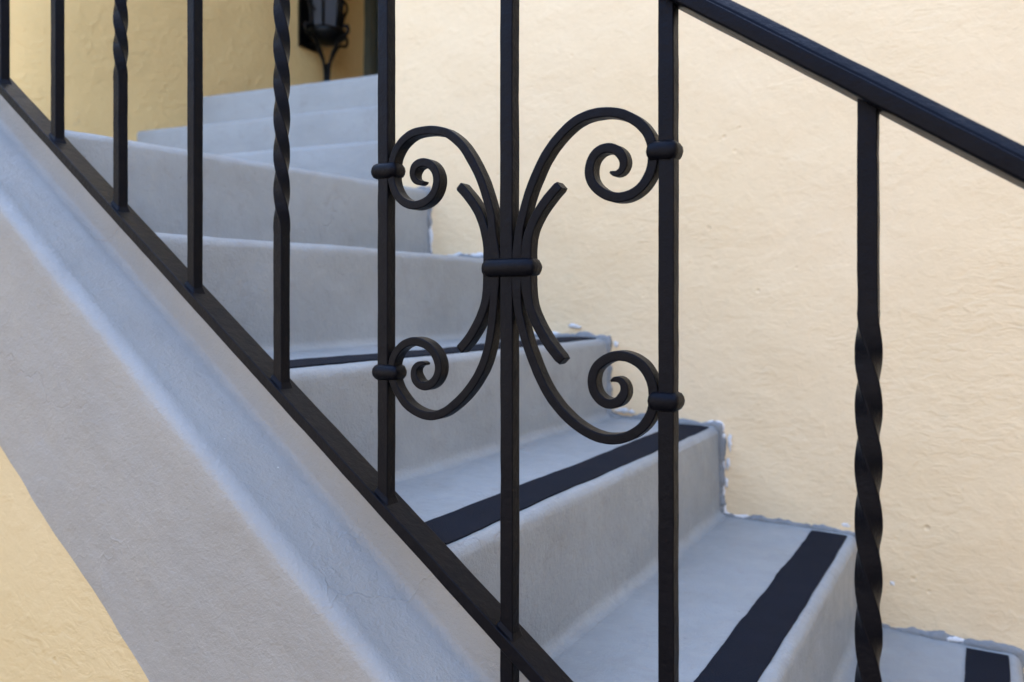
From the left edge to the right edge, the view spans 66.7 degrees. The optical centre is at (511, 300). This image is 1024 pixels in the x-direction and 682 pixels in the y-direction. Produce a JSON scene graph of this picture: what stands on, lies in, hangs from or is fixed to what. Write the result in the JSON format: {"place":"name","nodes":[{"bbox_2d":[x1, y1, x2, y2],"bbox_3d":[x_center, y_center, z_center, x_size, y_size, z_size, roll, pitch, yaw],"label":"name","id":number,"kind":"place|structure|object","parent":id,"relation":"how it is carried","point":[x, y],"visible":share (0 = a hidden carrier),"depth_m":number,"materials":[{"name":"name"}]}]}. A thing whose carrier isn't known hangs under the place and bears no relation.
{"place":"outdoors","nodes":[
{"label":"outdoors","id":0,"kind":"place"},
{"label":"ground","id":1,"kind":"structure","parent":0,"visible":0},
{"bbox_2d":[0,447,148,681],"bbox_3d":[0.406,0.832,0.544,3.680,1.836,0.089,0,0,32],"label":"stucco wall","id":2,"kind":"structure","parent":1,"relation":"on","point":[57,624],"depth_m":1.18,"materials":[{"name":"beige paint"}]},
{"bbox_2d":[10,0,363,140],"bbox_3d":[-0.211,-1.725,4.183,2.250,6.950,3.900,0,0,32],"label":"stucco wall","id":3,"kind":"structure","parent":1,"relation":"on","point":[238,38],"depth_m":3.45,"materials":[{"name":"beige paint"}]},
{"bbox_2d":[298,0,349,80],"bbox_3d":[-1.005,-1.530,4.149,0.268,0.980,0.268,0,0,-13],"label":"wall lantern","id":4,"kind":"object","parent":3,"relation":"attached to","point":[321,22],"depth_m":4.09,"materials":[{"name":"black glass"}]},
{"bbox_2d":[363,0,377,75],"bbox_3d":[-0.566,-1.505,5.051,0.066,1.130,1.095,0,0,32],"label":"doorway","id":5,"kind":"structure","parent":3,"relation":"attached to","point":[370,63],"depth_m":4.59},
{"bbox_2d":[137,74,377,181],"bbox_3d":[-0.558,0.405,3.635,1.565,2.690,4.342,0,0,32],"label":"staircase","id":6,"kind":"structure","parent":1,"relation":"on","point":[333,127],"depth_m":3.15,"materials":[{"name":"grey paint"}]},
{"bbox_2d":[0,95,1023,681],"bbox_3d":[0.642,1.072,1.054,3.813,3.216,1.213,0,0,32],"label":"staircase","id":7,"kind":"structure","parent":1,"relation":"on","point":[206,509],"depth_m":1.19,"materials":[{"name":"grey paint"}]},
{"bbox_2d":[0,0,1023,681],"bbox_3d":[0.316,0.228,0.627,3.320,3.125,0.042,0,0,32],"label":"iron railing","id":8,"kind":"object","parent":7,"relation":"attached to","point":[510,316],"visible":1,"depth_m":0.82,"materials":[{"name":"black metal"}]},
{"bbox_2d":[395,0,1023,670],"bbox_3d":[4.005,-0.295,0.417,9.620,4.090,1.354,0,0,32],"label":"stucco wall","id":9,"kind":"structure","parent":1,"relation":"on","point":[767,258],"depth_m":1.75,"materials":[{"name":"beige paint"}]}
]}

